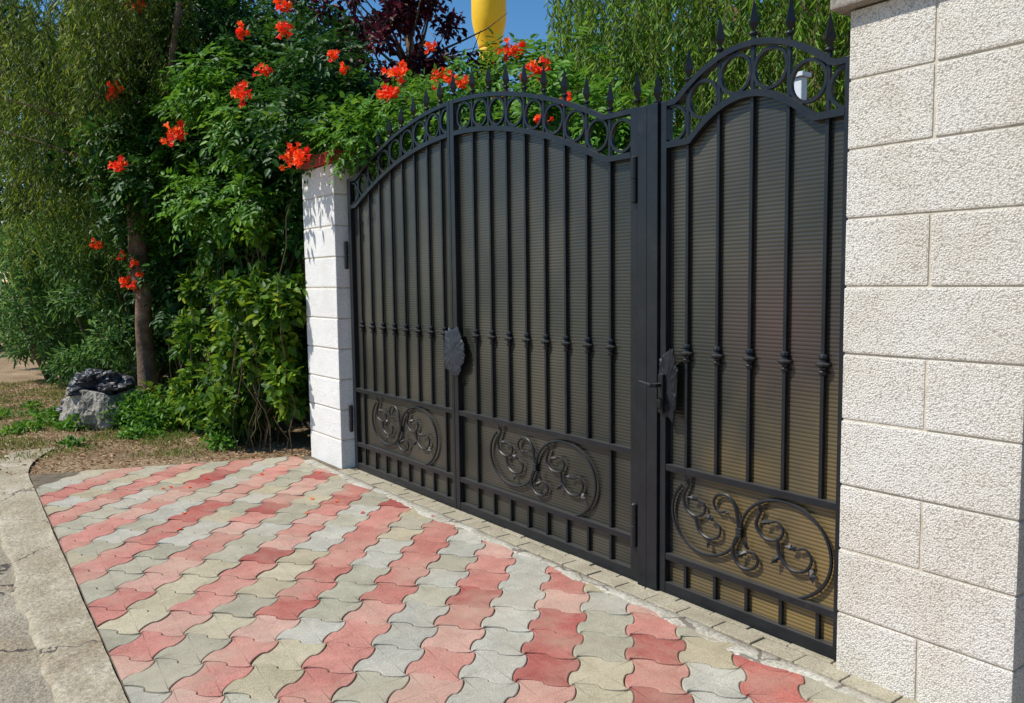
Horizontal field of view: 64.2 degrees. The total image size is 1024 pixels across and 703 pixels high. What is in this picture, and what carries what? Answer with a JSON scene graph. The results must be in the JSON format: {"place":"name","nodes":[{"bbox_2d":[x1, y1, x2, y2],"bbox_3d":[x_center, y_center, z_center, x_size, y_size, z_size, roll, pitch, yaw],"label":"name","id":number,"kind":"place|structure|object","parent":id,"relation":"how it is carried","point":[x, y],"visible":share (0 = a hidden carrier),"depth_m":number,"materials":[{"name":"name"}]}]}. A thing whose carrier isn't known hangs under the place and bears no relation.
{"place":"outdoors","nodes":[
{"label":"outdoors","id":0,"kind":"place"},
{"bbox_2d":[0,539,53,702],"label":"road","id":1,"kind":"structure","parent":0,"point":[22,679],"depth_m":3.34,"materials":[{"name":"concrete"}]},
{"bbox_2d":[0,447,128,702],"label":"kerb","id":2,"kind":"structure","parent":1,"relation":"on","point":[76,666],"depth_m":3.90,"materials":[{"name":"concrete"}]},
{"bbox_2d":[0,291,310,702],"bbox_3d":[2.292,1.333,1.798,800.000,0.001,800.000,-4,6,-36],"label":"ground","id":3,"kind":"structure","parent":0,"point":[9,373],"depth_m":7.68,"materials":[{"name":"soil"}]},
{"bbox_2d":[0,0,102,351],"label":"background tree","id":4,"kind":"object","parent":3,"relation":"on","point":[1,348],"visible":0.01,"depth_m":19.80,"materials":[{"name":"green plant"}]},
{"bbox_2d":[0,220,105,364],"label":"willow shrub","id":5,"kind":"object","parent":3,"relation":"on","point":[26,344],"visible":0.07,"depth_m":14.57,"materials":[{"name":"green plant"}]},
{"bbox_2d":[0,211,105,379],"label":"willow shrub","id":6,"kind":"object","parent":3,"relation":"on","point":[15,308],"visible":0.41,"depth_m":12.50,"materials":[{"name":"green plant"}]},
{"bbox_2d":[0,0,120,359],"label":"background tree","id":7,"kind":"object","parent":3,"relation":"on","point":[43,64],"visible":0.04,"depth_m":16.13,"materials":[{"name":"green plant"}]},
{"bbox_2d":[31,188,153,388],"bbox_3d":[-6.084,-0.796,12.157,2.118,3.376,2.849,-4,6,-36],"label":"willow shrub","id":8,"kind":"object","parent":3,"relation":"on","point":[76,308],"visible":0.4,"depth_m":11.52,"materials":[{"name":"green plant"}]},
{"bbox_2d":[59,387,143,430],"bbox_3d":[-4.514,0.589,8.928,0.839,0.484,0.766,0,5,6],"label":"boulder","id":9,"kind":"object","parent":3,"relation":"on","point":[87,405],"visible":0.56,"depth_m":8.62,"materials":[{"name":"grey stone"}]},
{"bbox_2d":[56,368,134,411],"bbox_3d":[-4.541,0.406,8.994,0.862,0.461,0.913,-4,6,-36],"label":"plastic bag","id":10,"kind":"object","parent":9,"relation":"on","point":[111,382],"visible":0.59,"depth_m":8.75,"materials":[{"name":"black plastic"}]},
{"bbox_2d":[0,389,238,451],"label":"weeds","id":11,"kind":"object","parent":3,"relation":"on","point":[144,418],"visible":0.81,"depth_m":8.49,"materials":[{"name":"green plant"}]},
{"bbox_2d":[0,378,253,462],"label":"grass tufts","id":12,"kind":"object","parent":3,"relation":"on","point":[178,433],"visible":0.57,"depth_m":8.07,"materials":[{"name":"green plant"}]},
{"bbox_2d":[0,0,275,409],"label":"curly willow","id":13,"kind":"object","parent":3,"relation":"on","point":[102,45],"visible":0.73,"depth_m":9.45,"materials":[{"name":"green plant"}]},
{"bbox_2d":[76,200,212,389],"bbox_3d":[-4.996,-0.810,11.342,2.119,3.162,2.990,-4,6,-36],"label":"willow shrub","id":14,"kind":"object","parent":3,"relation":"on","point":[111,322],"visible":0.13,"depth_m":10.71,"materials":[{"name":"green plant"}]},
{"bbox_2d":[0,377,310,474],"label":"dry leaves","id":15,"kind":"object","parent":3,"relation":"on","point":[129,454],"visible":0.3,"depth_m":7.58,"materials":[{"name":"brown plant"}]},
{"bbox_2d":[115,0,295,127],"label":"background tree","id":16,"kind":"object","parent":3,"relation":"on","point":[253,2],"visible":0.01,"depth_m":16.53,"materials":[{"name":"green plant"}]},
{"bbox_2d":[135,199,309,452],"bbox_3d":[-2.917,-0.253,8.148,1.064,2.440,3.382,-4,6,-36],"label":"creeper shrub","id":17,"kind":"object","parent":3,"relation":"on","point":[242,366],"visible":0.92,"depth_m":7.45,"materials":[{"name":"green plant"}]},
{"bbox_2d":[152,0,316,84],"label":"background tree","id":18,"kind":"object","parent":3,"relation":"on","point":[249,9],"depth_m":12.96,"materials":[{"name":"green plant"}]},
{"bbox_2d":[202,231,310,427],"bbox_3d":[-3.045,-0.413,9.723,0.076,2.228,5.930,-4,6,-36],"label":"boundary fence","id":19,"kind":"object","parent":3,"relation":"on","point":[306,422],"visible":0.06,"depth_m":8.59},
{"bbox_2d":[257,6,377,106],"bbox_3d":[-3.323,-2.051,11.796,2.764,5.455,3.361,-4,6,-36],"label":"background tree","id":20,"kind":"object","parent":3,"relation":"on","point":[341,35],"visible":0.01,"depth_m":11.21,"materials":[{"name":"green plant"}]},
{"bbox_2d":[69,0,692,453],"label":"trumpet vine","id":21,"kind":"object","parent":3,"relation":"on","point":[269,106],"visible":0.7,"depth_m":7.61,"materials":[{"name":"green plant"}]},
{"bbox_2d":[282,0,506,109],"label":"purple plum tree","id":22,"kind":"object","parent":3,"relation":"on","point":[405,18],"visible":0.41,"depth_m":13.18,"materials":[{"name":"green plant"}]},
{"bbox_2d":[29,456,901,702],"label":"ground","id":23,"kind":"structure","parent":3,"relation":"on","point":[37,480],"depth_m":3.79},
{"bbox_2d":[296,149,383,468],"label":"gate pillar","id":24,"kind":"structure","parent":23,"relation":"on","point":[327,273],"depth_m":6.61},
{"bbox_2d":[344,81,456,507],"bbox_3d":[-0.824,-0.397,5.850,0.075,2.766,1.588,-4,6,-36],"label":"gate leaf","id":25,"kind":"object","parent":24,"relation":"attached to","point":[398,262],"visible":0.97,"depth_m":5.79,"materials":[{"name":"black paint"}]},
{"bbox_2d":[304,459,886,702],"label":"pavement border","id":26,"kind":"object","parent":23,"relation":"on","point":[750,652],"visible":1,"depth_m":3.71,"materials":[{"name":"grey concrete"}]},
{"bbox_2d":[830,0,1023,702],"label":"gate pillar","id":27,"kind":"structure","parent":23,"relation":"on","point":[930,607],"depth_m":2.74,"materials":[{"name":"stone"}]},
{"bbox_2d":[511,46,620,92],"bbox_3d":[0.504,-1.381,9.588,1.528,4.210,2.007,-2,5,-16],"label":"garden tree","id":28,"kind":"object","parent":3,"relation":"on","point":[571,68],"visible":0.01,"depth_m":9.06,"materials":[{"name":"green plant"}]},
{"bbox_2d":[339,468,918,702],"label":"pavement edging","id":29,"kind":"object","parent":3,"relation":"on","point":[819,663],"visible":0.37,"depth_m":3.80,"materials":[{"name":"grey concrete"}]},
{"bbox_2d":[638,73,661,590],"bbox_3d":[0.671,-0.053,3.877,0.085,2.462,0.127,-4,6,-36],"label":"gate post","id":30,"kind":"object","parent":29,"relation":"on","point":[649,186],"visible":0.74,"depth_m":3.84,"materials":[{"name":"black metal"}]},
{"bbox_2d":[444,63,640,580],"bbox_3d":[0.090,-0.310,4.612,0.075,2.782,1.757,-4,6,-36],"label":"gate leaf","id":31,"kind":"object","parent":30,"relation":"attached to","point":[541,352],"visible":1,"depth_m":4.51,"materials":[{"name":"black paint"}]},
{"bbox_2d":[638,0,850,659],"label":"wicket gate","id":32,"kind":"structure","parent":30,"relation":"attached to","point":[753,286],"depth_m":3.41,"materials":[{"name":"black metal"}]},
{"bbox_2d":[542,0,850,138],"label":"weeping willow","id":33,"kind":"object","parent":3,"relation":"on","point":[650,43],"visible":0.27,"depth_m":7.71,"materials":[{"name":"green plant"}]},
{"bbox_2d":[161,471,363,528],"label":"fallen petals","id":34,"kind":"object","parent":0,"point":[260,473],"visible":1,"depth_m":5.98,"materials":[{"name":"red plant"}]},
{"bbox_2d":[0,0,771,284],"label":"sky","id":35,"kind":"structure","parent":0,"point":[524,18],"materials":[{"name":"blue"}]},
{"bbox_2d":[36,456,864,702],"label":"pavement","id":36,"kind":"structure","parent":0,"point":[541,676],"depth_m":3.74,"materials":[{"name":"multicoloured concrete"}]},
{"bbox_2d":[471,0,505,73],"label":"water tower","id":37,"kind":"structure","parent":0,"point":[485,14],"depth_m":46.93,"materials":[{"name":"yellow metal"}]},
{"bbox_2d":[794,71,810,104],"bbox_3d":[1.522,-0.175,4.393,0.080,2.575,0.095,-4,6,-36],"label":"garden post","id":38,"kind":"object","parent":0,"point":[800,84],"visible":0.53,"depth_m":4.26,"materials":[{"name":"white paint"}]}
]}

